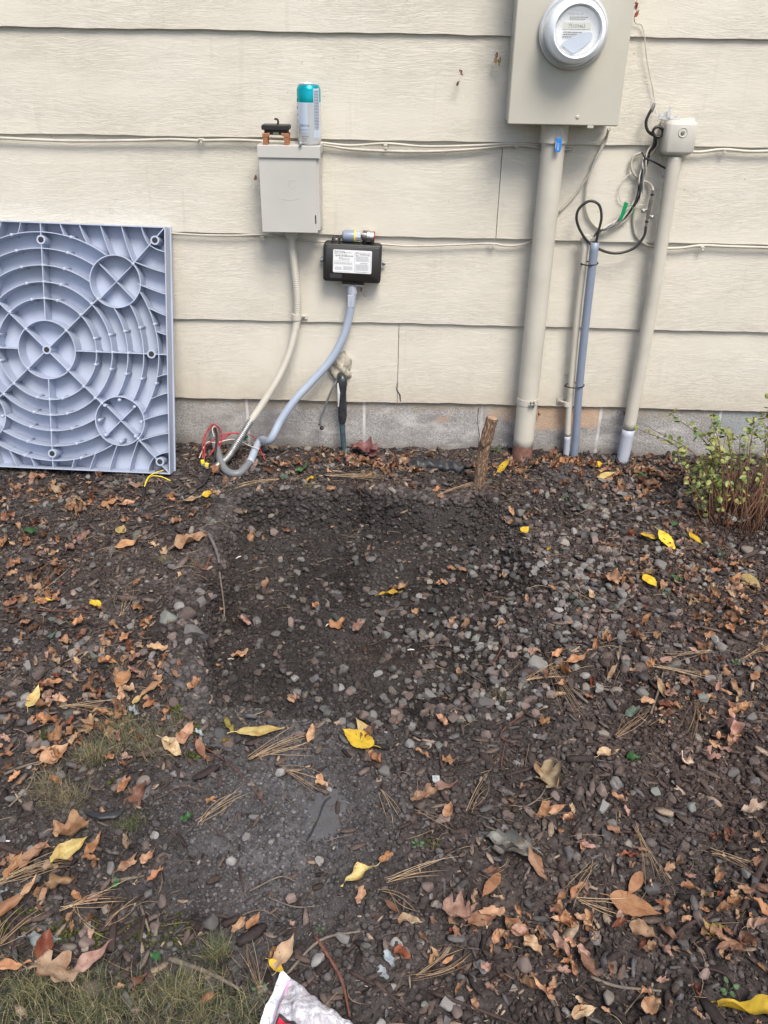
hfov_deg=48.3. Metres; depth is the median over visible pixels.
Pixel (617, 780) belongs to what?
stone
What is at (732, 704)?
fallen leaf
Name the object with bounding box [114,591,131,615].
pine needle cluster
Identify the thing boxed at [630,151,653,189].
painted cable
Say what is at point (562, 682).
fallen leaf
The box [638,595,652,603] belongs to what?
stone
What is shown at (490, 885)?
fallen leaf
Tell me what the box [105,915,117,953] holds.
twig
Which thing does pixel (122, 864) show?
fallen leaf
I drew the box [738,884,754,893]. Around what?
fallen leaf
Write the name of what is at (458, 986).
fallen leaf
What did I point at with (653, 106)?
crimp connector
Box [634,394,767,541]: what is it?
shrub
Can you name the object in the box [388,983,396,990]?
stone
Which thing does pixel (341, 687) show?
stone
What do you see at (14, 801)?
twig
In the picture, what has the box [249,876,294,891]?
twig
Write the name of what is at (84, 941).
stone
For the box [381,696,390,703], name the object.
stone
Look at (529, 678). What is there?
pine needle cluster
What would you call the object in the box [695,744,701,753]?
stone
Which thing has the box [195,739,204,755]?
fallen leaf
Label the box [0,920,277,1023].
grass
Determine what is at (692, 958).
stone
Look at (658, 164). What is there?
strap tie
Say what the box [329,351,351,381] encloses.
sealing putty
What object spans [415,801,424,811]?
stone
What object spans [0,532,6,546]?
fallen leaf
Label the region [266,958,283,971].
fallen leaf
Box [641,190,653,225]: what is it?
ground block
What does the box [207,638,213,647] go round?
stone
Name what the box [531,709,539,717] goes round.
stone
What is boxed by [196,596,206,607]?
stone
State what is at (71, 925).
fallen leaf
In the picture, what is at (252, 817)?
stone
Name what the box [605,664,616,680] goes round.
fallen leaf
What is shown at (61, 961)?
fallen leaf
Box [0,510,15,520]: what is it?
fallen leaf
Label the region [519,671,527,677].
stone
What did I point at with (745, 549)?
stone
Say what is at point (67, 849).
fallen leaf
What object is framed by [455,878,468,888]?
stone
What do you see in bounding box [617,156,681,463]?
slanted conduit
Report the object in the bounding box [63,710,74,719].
stone
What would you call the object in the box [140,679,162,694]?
fallen leaf
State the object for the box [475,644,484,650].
stone
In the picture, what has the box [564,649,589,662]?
fallen leaf
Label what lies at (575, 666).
stone
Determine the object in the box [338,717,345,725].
stone
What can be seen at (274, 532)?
stone
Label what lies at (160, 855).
stone
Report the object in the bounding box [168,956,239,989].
twig
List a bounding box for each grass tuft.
[11,759,99,820]
[62,700,182,773]
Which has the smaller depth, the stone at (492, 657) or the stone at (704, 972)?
the stone at (704, 972)
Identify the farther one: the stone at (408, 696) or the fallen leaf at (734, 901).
the stone at (408, 696)
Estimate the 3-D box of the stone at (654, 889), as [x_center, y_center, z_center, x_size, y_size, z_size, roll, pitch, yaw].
[0.462,0.649,1.475,0.036,0.019,0.018,9,38,-14]
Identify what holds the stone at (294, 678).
on the ground at (446, 874)
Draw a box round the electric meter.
[505,0,634,128]
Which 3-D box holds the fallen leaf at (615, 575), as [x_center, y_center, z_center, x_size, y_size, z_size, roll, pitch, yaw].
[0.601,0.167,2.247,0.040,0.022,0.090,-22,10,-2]
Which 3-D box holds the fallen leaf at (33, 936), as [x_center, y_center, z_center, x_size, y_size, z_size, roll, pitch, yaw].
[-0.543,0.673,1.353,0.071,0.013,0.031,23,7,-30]
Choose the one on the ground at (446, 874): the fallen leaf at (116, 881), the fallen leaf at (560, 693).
the fallen leaf at (560, 693)
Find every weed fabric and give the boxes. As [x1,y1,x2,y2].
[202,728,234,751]
[303,780,349,844]
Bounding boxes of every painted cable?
[0,136,572,152]
[171,232,531,246]
[321,141,540,147]
[559,127,611,212]
[584,128,632,230]
[619,172,644,205]
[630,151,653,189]
[632,207,653,247]
[659,156,666,177]
[667,244,767,249]
[693,148,767,153]
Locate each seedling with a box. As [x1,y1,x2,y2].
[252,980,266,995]
[411,838,423,847]
[635,472,646,479]
[720,977,738,996]
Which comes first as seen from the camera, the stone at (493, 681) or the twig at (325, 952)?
the twig at (325, 952)
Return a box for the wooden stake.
[473,416,497,488]
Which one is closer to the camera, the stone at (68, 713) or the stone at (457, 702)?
the stone at (68, 713)
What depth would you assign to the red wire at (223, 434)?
2.94 m
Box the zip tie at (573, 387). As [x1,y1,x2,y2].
[564,382,584,388]
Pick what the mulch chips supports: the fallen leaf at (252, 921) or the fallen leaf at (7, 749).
the fallen leaf at (252, 921)
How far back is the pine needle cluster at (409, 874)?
1.47 m
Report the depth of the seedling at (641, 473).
2.80 m
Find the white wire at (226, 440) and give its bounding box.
[199,439,258,457]
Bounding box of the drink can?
[297,82,321,144]
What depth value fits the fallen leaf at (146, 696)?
1.84 m
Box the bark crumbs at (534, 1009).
[0,443,767,1023]
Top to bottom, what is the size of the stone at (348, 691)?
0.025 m
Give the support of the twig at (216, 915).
on the ground at (446, 874)
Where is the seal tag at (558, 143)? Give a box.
[555,128,562,151]
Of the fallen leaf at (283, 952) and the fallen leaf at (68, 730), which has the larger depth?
the fallen leaf at (68, 730)
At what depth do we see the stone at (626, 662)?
1.97 m
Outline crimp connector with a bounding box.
[651,103,655,111]
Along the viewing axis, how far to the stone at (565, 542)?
2.42 m
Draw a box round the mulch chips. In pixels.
[0,442,767,1023]
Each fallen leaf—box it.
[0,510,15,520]
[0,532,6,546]
[0,733,10,741]
[0,751,12,755]
[0,894,24,915]
[0,958,31,969]
[2,852,21,877]
[3,599,18,605]
[3,742,13,752]
[7,770,19,781]
[16,617,34,624]
[16,873,36,900]
[18,840,47,869]
[18,931,61,945]
[19,527,38,533]
[21,853,38,859]
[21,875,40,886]
[24,745,49,753]
[25,684,39,711]
[28,949,79,988]
[29,472,47,478]
[32,699,51,706]
[32,712,45,720]
[34,928,52,958]
[35,842,52,848]
[36,742,68,764]
[37,887,47,901]
[39,678,61,682]
[39,872,75,888]
[41,679,53,687]
[42,689,53,699]
[44,809,89,836]
[45,693,58,703]
[46,747,62,758]
[47,694,67,701]
[47,722,63,740]
[48,559,64,565]
[50,837,86,862]
[52,588,60,599]
[64,539,77,550]
[64,715,73,726]
[65,723,72,735]
[65,909,74,921]
[68,938,113,972]
[69,920,73,934]
[70,614,84,625]
[72,653,80,663]
[74,501,82,515]
[79,719,92,724]
[81,831,100,860]
[81,852,99,860]
[83,713,94,732]
[89,599,100,606]
[90,707,109,712]
[98,498,116,506]
[98,656,114,661]
[100,647,105,654]
[105,655,116,662]
[106,535,141,550]
[111,697,123,708]
[111,876,119,886]
[112,852,137,875]
[113,729,119,740]
[114,669,130,690]
[114,709,126,718]
[114,982,124,988]
[115,497,139,504]
[115,525,125,534]
[116,776,130,791]
[117,686,124,699]
[118,631,129,641]
[118,682,135,691]
[123,482,142,487]
[123,780,145,807]
[126,704,139,714]
[129,652,141,660]
[130,973,146,994]
[132,694,141,703]
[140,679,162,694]
[140,848,154,863]
[141,694,159,704]
[143,699,153,708]
[147,642,167,650]
[147,866,162,880]
[150,951,160,960]
[157,735,181,755]
[159,545,167,553]
[168,531,206,548]
[171,517,182,522]
[174,722,193,748]
[178,495,201,501]
[180,812,193,821]
[187,676,200,689]
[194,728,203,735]
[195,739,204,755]
[201,992,216,1001]
[202,490,214,496]
[203,754,210,761]
[206,796,216,802]
[211,464,220,474]
[220,738,229,742]
[223,716,233,733]
[227,725,283,735]
[230,648,247,656]
[231,917,244,931]
[238,615,252,626]
[243,912,259,932]
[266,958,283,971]
[268,943,277,959]
[272,934,293,974]
[280,473,287,478]
[293,461,307,473]
[306,723,317,741]
[315,773,327,786]
[329,615,347,628]
[341,862,379,886]
[343,729,380,747]
[350,436,377,452]
[352,618,364,630]
[355,885,365,903]
[356,718,367,729]
[360,725,373,738]
[365,445,377,455]
[365,749,383,762]
[375,589,402,595]
[377,964,388,979]
[378,851,393,861]
[382,898,399,912]
[383,949,395,966]
[390,944,410,958]
[396,912,421,923]
[398,582,407,588]
[409,783,437,800]
[411,608,418,613]
[416,747,429,756]
[417,932,431,942]
[425,780,459,789]
[428,947,440,963]
[430,916,437,926]
[436,713,447,725]
[440,891,471,920]
[441,954,454,964]
[442,755,456,763]
[442,801,452,816]
[455,566,467,570]
[455,983,461,992]
[464,909,496,925]
[471,890,477,902]
[478,830,542,855]
[479,905,504,916]
[481,961,491,971]
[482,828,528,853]
[482,869,503,896]
[483,866,501,873]
[491,928,499,945]
[492,894,503,899]
[496,458,509,472]
[503,914,530,936]
[507,923,531,935]
[515,972,538,988]
[520,526,528,532]
[523,838,548,882]
[524,935,542,955]
[533,975,557,1004]
[534,758,561,787]
[534,800,551,817]
[538,716,550,724]
[543,668,549,678]
[547,985,553,996]
[548,915,565,921]
[548,943,558,949]
[549,804,565,813]
[549,904,566,915]
[549,930,570,955]
[551,647,562,657]
[552,885,568,905]
[553,661,572,673]
[554,691,565,695]
[554,910,577,926]
[556,676,568,685]
[560,812,572,820]
[563,935,576,946]
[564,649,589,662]
[566,1004,595,1019]
[570,882,584,902]
[570,959,578,976]
[574,912,591,922]
[578,947,597,976]
[580,841,595,847]
[583,909,593,925]
[591,929,599,940]
[596,461,602,467]
[596,747,619,756]
[597,472,614,478]
[600,890,660,916]
[604,569,621,583]
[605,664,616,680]
[606,823,622,832]
[607,959,615,976]
[612,917,626,926]
[616,909,623,922]
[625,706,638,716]
[626,751,640,760]
[626,918,657,938]
[628,871,643,893]
[637,696,654,703]
[641,532,654,538]
[641,612,650,624]
[641,995,660,1014]
[642,574,656,586]
[642,945,656,951]
[647,940,655,949]
[655,899,666,908]
[656,677,665,697]
[656,976,668,982]
[657,528,674,548]
[657,921,683,939]
[660,656,671,661]
[671,574,683,580]
[677,881,699,889]
[678,750,693,763]
[680,915,691,921]
[687,530,701,543]
[687,647,702,651]
[699,914,720,940]
[700,924,708,934]
[704,745,720,761]
[706,922,722,934]
[710,922,726,940]
[711,994,767,1014]
[715,680,721,690]
[716,900,733,911]
[716,941,730,950]
[720,937,743,946]
[722,925,733,934]
[725,699,735,707]
[727,712,744,743]
[727,895,741,905]
[728,702,747,718]
[730,679,741,696]
[730,889,739,898]
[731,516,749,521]
[732,604,742,612]
[737,700,753,712]
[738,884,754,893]
[738,930,760,945]
[741,574,759,586]
[741,798,766,812]
[742,917,767,929]
[749,670,759,679]
[750,830,765,842]
[750,895,767,915]
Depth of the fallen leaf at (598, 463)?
2.81 m
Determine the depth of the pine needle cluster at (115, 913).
1.40 m
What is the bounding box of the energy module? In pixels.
[320,235,384,285]
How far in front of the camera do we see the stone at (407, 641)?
2.21 m
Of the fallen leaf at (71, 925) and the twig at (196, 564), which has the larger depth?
the twig at (196, 564)
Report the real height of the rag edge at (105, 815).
0.010 m
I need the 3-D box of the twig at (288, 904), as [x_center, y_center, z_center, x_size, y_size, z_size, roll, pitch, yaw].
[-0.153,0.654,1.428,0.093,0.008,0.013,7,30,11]
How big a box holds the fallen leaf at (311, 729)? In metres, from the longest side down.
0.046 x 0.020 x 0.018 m
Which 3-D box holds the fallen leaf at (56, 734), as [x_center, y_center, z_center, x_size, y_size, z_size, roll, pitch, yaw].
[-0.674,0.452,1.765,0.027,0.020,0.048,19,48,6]
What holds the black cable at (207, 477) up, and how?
on the ground at (446, 874)
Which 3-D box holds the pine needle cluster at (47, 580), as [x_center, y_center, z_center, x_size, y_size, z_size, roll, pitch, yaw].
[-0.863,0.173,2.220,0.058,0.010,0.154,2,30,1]
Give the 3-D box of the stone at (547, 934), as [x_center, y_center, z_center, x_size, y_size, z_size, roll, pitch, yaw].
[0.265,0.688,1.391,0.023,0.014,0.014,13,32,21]
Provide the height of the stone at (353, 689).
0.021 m
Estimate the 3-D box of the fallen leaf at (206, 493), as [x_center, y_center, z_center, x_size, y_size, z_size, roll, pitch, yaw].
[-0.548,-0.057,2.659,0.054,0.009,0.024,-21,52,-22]
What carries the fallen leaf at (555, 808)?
on the ground at (446, 874)
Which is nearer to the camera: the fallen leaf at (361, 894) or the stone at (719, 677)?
the fallen leaf at (361, 894)
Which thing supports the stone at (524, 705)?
on the ground at (446, 874)
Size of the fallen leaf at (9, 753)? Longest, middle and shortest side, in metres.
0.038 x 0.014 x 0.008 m
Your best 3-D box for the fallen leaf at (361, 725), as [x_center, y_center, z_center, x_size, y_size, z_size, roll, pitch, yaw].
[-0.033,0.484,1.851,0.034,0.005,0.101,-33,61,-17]
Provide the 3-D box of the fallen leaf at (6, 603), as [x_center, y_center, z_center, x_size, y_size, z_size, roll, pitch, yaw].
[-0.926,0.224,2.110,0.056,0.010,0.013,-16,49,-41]
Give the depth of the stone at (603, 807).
1.61 m
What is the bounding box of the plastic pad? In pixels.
[0,220,175,473]
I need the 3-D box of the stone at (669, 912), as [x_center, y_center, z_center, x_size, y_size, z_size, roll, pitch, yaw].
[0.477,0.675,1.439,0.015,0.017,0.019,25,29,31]
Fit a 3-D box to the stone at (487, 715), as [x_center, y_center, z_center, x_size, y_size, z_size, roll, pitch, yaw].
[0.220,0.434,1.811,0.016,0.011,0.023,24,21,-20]
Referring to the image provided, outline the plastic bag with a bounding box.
[260,971,352,1023]
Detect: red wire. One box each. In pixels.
[202,427,216,457]
[204,424,221,459]
[208,432,239,443]
[211,433,264,459]
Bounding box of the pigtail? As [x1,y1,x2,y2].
[644,109,651,135]
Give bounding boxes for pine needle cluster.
[0,852,70,884]
[0,905,46,945]
[34,566,64,595]
[58,699,113,712]
[59,878,130,911]
[74,905,107,938]
[104,891,137,926]
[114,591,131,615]
[196,787,250,824]
[226,478,278,491]
[239,934,268,993]
[247,724,311,759]
[256,734,313,757]
[279,765,336,794]
[321,471,386,480]
[377,889,417,914]
[378,789,401,821]
[384,856,457,882]
[407,942,474,980]
[415,809,453,833]
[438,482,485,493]
[466,766,492,811]
[524,661,559,682]
[547,664,586,722]
[562,585,591,600]
[565,859,596,904]
[577,897,624,917]
[615,705,651,737]
[632,821,671,890]
[651,662,719,680]
[661,650,712,661]
[679,699,699,745]
[711,848,759,872]
[739,644,767,661]
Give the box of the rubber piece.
[406,458,464,473]
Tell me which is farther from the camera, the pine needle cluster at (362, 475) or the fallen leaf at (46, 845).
the pine needle cluster at (362, 475)
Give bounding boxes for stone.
[0,713,7,720]
[16,699,27,707]
[20,692,29,699]
[22,801,33,810]
[23,660,31,671]
[31,737,42,748]
[32,668,45,680]
[40,740,49,747]
[48,617,55,623]
[54,771,65,779]
[55,631,60,637]
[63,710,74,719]
[63,943,76,951]
[67,648,76,657]
[78,936,94,947]
[82,979,100,999]
[84,921,90,929]
[99,614,108,620]
[101,904,110,914]
[107,861,114,874]
[108,545,115,555]
[133,530,141,540]
[136,775,150,785]
[141,840,149,850]
[144,889,152,897]
[149,921,159,929]
[150,831,158,838]
[153,735,162,745]
[155,852,170,863]
[157,894,165,907]
[159,610,177,624]
[161,661,170,670]
[169,635,175,641]
[169,697,179,706]
[174,602,183,609]
[179,606,196,619]
[184,624,203,634]
[195,587,205,593]
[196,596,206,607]
[200,634,210,642]
[202,913,218,931]
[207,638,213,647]
[222,695,229,702]
[222,738,234,746]
[228,674,237,684]
[229,945,239,951]
[242,832,251,841]
[248,814,260,820]
[252,616,260,625]
[257,986,267,994]
[265,710,272,717]
[267,718,280,724]
[270,528,278,536]
[275,768,285,776]
[279,668,286,674]
[285,893,295,903]
[288,617,293,627]
[291,675,299,681]
[294,730,304,736]
[309,674,318,682]
[311,657,318,664]
[311,952,324,967]
[319,705,330,711]
[331,986,343,994]
[332,683,338,691]
[335,932,349,943]
[338,683,344,691]
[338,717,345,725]
[340,664,348,672]
[344,688,352,695]
[346,722,355,728]
[347,686,356,692]
[359,710,368,719]
[362,586,369,592]
[367,710,377,721]
[373,670,382,676]
[373,720,381,727]
[377,765,389,777]
[379,693,386,700]
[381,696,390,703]
[388,717,396,723]
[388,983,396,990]
[390,937,402,946]
[391,709,399,716]
[396,713,403,721]
[398,610,406,615]
[398,700,406,708]
[399,946,409,959]
[403,638,410,644]
[404,692,413,700]
[405,628,413,633]
[405,739,414,747]
[408,722,415,727]
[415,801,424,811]
[419,708,428,716]
[421,881,433,892]
[422,702,430,708]
[424,688,436,699]
[425,719,436,730]
[428,704,435,711]
[430,900,438,909]
[434,707,444,713]
[435,633,441,641]
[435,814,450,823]
[440,995,455,1011]
[444,685,451,693]
[444,854,456,863]
[446,704,456,711]
[447,712,458,722]
[450,673,458,682]
[451,1005,462,1018]
[453,699,460,704]
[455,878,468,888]
[455,996,464,1006]
[461,705,471,713]
[464,713,472,722]
[471,702,481,709]
[473,682,480,689]
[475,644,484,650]
[476,959,486,973]
[477,697,491,705]
[478,624,484,630]
[480,730,490,738]
[484,666,495,674]
[484,713,491,719]
[486,698,495,707]
[488,654,496,661]
[488,670,499,675]
[490,678,503,685]
[499,605,506,614]
[501,732,508,738]
[502,635,508,644]
[502,669,508,677]
[502,810,513,818]
[505,691,513,698]
[508,652,515,658]
[511,645,522,651]
[513,517,521,525]
[515,509,525,516]
[516,955,531,973]
[517,677,527,684]
[517,682,523,689]
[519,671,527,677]
[520,702,530,708]
[523,697,531,702]
[523,834,531,842]
[524,652,530,658]
[527,655,547,674]
[527,695,537,701]
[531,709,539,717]
[532,668,539,675]
[539,928,552,940]
[546,690,555,698]
[549,790,559,801]
[552,613,562,619]
[552,631,562,638]
[560,539,569,545]
[563,617,572,621]
[563,846,573,861]
[567,678,573,688]
[571,620,582,628]
[572,616,580,620]
[572,664,579,671]
[574,831,581,839]
[575,786,584,795]
[581,682,589,692]
[582,722,595,731]
[586,558,595,563]
[587,629,596,635]
[589,930,600,945]
[595,683,603,692]
[595,783,606,796]
[595,820,606,831]
[596,546,604,553]
[597,730,610,738]
[597,799,609,813]
[603,652,612,659]
[603,990,614,1005]
[609,687,622,692]
[609,778,619,789]
[611,776,623,787]
[615,606,623,612]
[615,766,623,776]
[616,630,626,640]
[619,664,629,673]
[621,582,629,590]
[621,659,629,667]
[633,662,647,670]
[636,688,648,697]
[637,673,648,681]
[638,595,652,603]
[640,656,649,664]
[643,882,660,895]
[650,787,660,795]
[654,559,666,570]
[664,910,672,918]
[667,647,674,655]
[669,615,678,620]
[670,659,680,668]
[676,939,688,950]
[679,840,689,850]
[686,802,695,812]
[689,955,696,961]
[693,910,703,927]
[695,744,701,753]
[697,693,708,702]
[698,967,709,979]
[704,674,715,682]
[708,800,714,807]
[710,635,718,643]
[715,642,727,651]
[715,674,721,681]
[724,639,735,646]
[727,767,739,777]
[740,546,752,552]
[740,868,750,878]
[745,712,756,721]
[749,757,760,765]
[749,776,760,786]
[751,875,759,891]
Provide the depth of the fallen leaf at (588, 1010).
1.28 m
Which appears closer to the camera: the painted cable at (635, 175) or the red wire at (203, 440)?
the painted cable at (635, 175)
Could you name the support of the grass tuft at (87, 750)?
on the ground at (446, 874)
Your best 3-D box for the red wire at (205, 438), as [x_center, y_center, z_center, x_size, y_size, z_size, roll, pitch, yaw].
[-0.580,-0.238,2.898,0.058,0.053,0.190,2,30,1]
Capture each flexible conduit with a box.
[209,285,356,477]
[210,232,307,466]
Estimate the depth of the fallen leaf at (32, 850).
1.50 m
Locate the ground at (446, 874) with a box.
[0,442,767,1023]
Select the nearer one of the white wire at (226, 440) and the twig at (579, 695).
the twig at (579, 695)
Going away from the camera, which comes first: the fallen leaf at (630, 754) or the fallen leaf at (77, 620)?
the fallen leaf at (630, 754)
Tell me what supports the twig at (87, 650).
on the ground at (446, 874)
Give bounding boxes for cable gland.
[342,230,360,241]
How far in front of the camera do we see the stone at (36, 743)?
1.75 m
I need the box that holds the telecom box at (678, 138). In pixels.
[656,118,697,155]
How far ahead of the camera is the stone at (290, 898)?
1.44 m
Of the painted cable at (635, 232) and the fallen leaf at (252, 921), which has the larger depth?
the painted cable at (635, 232)
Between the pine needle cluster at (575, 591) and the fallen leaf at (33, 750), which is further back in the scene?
the pine needle cluster at (575, 591)
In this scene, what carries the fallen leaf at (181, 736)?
on the ground at (446, 874)
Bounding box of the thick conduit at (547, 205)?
[512,125,568,460]
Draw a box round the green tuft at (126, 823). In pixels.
[104,805,150,835]
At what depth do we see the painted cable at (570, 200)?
2.53 m
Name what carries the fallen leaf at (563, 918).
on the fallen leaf
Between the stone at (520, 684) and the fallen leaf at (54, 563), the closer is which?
the stone at (520, 684)
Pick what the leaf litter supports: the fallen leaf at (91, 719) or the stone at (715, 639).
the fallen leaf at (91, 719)
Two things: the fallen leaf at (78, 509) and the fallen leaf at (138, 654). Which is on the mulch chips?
the fallen leaf at (138, 654)
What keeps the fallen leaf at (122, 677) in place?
on the ground at (446, 874)
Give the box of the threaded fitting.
[362,230,374,242]
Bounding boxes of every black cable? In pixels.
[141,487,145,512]
[151,428,217,517]
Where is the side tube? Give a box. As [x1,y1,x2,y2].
[319,380,337,424]
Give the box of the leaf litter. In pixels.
[0,444,767,1023]
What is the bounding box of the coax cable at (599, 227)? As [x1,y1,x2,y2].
[575,200,646,254]
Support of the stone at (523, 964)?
on the ground at (446, 874)
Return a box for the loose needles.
[0,442,767,1023]
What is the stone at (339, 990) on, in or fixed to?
on the ground at (446, 874)
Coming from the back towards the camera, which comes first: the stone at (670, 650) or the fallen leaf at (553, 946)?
the stone at (670, 650)
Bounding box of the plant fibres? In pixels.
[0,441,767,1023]
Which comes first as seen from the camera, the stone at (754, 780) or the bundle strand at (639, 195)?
the stone at (754, 780)
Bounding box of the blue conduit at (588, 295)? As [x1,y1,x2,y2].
[570,241,598,457]
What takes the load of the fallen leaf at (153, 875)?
on the ground at (446, 874)
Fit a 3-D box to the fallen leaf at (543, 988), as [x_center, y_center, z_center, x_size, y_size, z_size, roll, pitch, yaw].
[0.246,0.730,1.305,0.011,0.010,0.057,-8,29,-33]
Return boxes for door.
[258,157,317,232]
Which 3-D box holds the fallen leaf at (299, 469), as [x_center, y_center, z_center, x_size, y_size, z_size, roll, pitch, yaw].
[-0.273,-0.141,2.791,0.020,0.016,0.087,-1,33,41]
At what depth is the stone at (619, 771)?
1.70 m
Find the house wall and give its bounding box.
[0,0,767,457]
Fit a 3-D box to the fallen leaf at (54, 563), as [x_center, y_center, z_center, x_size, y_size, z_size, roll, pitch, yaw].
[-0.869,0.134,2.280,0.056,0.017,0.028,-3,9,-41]
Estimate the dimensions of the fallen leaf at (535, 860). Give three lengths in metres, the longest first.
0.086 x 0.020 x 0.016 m
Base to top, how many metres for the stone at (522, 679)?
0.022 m
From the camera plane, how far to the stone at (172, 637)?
2.02 m
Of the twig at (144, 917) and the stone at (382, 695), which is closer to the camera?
the twig at (144, 917)
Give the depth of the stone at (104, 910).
1.42 m
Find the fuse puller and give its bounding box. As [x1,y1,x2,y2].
[261,118,290,144]
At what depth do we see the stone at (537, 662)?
1.95 m
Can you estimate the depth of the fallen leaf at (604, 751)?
1.73 m
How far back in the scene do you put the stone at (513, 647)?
2.09 m
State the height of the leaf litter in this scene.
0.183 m
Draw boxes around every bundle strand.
[593,137,654,236]
[593,142,652,235]
[595,138,656,234]
[599,139,657,233]
[599,139,658,234]
[603,140,657,228]
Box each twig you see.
[0,842,27,854]
[4,761,39,775]
[8,763,36,806]
[29,609,94,612]
[64,644,118,661]
[82,700,87,736]
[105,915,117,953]
[112,875,143,883]
[138,901,149,931]
[139,915,146,942]
[142,701,266,805]
[153,916,158,936]
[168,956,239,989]
[189,557,234,585]
[198,914,229,931]
[207,532,219,562]
[218,572,224,620]
[238,867,243,890]
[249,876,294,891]
[267,896,319,907]
[286,930,359,974]
[313,934,350,1016]
[349,970,415,1016]
[380,871,424,886]
[430,796,512,809]
[430,990,517,1023]
[460,866,482,908]
[491,637,510,666]
[500,465,502,488]
[500,711,525,745]
[505,765,541,776]
[509,783,546,813]
[555,534,600,535]
[570,687,588,702]
[590,975,660,991]
[596,605,600,638]
[602,868,614,945]
[613,631,665,639]
[650,671,663,714]
[666,884,728,944]
[677,601,720,616]
[691,776,748,805]
[691,965,746,1016]
[720,591,767,616]
[733,541,767,595]
[739,853,767,912]
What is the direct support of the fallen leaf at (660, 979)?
on the ground at (446, 874)
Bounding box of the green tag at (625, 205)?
[619,202,628,220]
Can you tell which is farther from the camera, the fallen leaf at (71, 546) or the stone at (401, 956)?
the fallen leaf at (71, 546)
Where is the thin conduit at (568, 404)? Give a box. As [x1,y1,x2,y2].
[557,234,591,455]
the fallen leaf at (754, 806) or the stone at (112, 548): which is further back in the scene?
the stone at (112, 548)
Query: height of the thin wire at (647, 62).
0.237 m
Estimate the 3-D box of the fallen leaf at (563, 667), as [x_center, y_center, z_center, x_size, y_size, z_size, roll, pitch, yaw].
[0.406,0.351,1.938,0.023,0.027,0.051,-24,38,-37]
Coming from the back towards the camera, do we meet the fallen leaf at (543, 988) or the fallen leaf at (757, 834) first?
the fallen leaf at (757, 834)
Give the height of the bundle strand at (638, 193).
0.281 m
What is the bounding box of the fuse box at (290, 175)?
[257,141,323,232]
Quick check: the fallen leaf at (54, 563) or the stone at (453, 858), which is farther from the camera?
the fallen leaf at (54, 563)
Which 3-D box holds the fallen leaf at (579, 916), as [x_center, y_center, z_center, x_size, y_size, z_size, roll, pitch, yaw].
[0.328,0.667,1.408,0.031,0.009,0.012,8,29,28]
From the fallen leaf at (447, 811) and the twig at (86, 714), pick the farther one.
the twig at (86, 714)
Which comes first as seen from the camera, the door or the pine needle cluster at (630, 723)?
the pine needle cluster at (630, 723)
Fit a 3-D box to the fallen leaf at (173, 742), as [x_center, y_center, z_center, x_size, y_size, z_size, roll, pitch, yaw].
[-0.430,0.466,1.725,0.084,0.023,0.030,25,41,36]
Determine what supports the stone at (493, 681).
on the ground at (446, 874)
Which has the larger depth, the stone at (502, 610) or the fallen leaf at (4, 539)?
the fallen leaf at (4, 539)
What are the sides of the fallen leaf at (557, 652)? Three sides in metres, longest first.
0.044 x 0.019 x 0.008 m
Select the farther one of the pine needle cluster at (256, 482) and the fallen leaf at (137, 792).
the pine needle cluster at (256, 482)
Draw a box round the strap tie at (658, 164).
[646,157,665,168]
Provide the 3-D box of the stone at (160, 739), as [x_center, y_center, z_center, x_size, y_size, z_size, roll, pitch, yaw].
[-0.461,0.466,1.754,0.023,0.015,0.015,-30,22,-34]
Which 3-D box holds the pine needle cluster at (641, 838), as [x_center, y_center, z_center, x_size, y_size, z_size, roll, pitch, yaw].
[0.473,0.611,1.522,0.054,0.012,0.148,2,30,1]
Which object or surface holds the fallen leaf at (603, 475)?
on the ground at (446, 874)
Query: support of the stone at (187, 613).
on the ground at (446, 874)
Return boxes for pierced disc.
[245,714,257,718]
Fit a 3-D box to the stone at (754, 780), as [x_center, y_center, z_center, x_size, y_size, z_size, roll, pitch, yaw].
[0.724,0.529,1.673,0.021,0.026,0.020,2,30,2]
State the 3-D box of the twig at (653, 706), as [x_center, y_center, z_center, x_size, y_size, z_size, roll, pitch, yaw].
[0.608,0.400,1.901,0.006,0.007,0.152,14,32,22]
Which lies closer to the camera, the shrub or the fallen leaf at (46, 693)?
the fallen leaf at (46, 693)
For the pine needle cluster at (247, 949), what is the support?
on the ground at (446, 874)
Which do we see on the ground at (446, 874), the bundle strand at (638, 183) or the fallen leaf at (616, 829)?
the fallen leaf at (616, 829)
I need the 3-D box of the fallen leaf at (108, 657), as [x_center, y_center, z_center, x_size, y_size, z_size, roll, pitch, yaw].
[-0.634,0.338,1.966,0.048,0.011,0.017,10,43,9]
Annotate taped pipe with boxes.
[337,372,346,450]
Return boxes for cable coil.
[652,125,663,138]
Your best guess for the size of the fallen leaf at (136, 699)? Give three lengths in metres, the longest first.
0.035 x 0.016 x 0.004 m
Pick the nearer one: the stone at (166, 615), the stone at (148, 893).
the stone at (148, 893)
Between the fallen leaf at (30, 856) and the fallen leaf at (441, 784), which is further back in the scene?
the fallen leaf at (441, 784)
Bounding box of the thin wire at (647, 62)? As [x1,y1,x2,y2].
[634,18,655,113]
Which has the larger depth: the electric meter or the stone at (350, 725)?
the electric meter
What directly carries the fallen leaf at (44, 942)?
on the mulch chips
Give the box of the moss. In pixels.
[0,703,440,953]

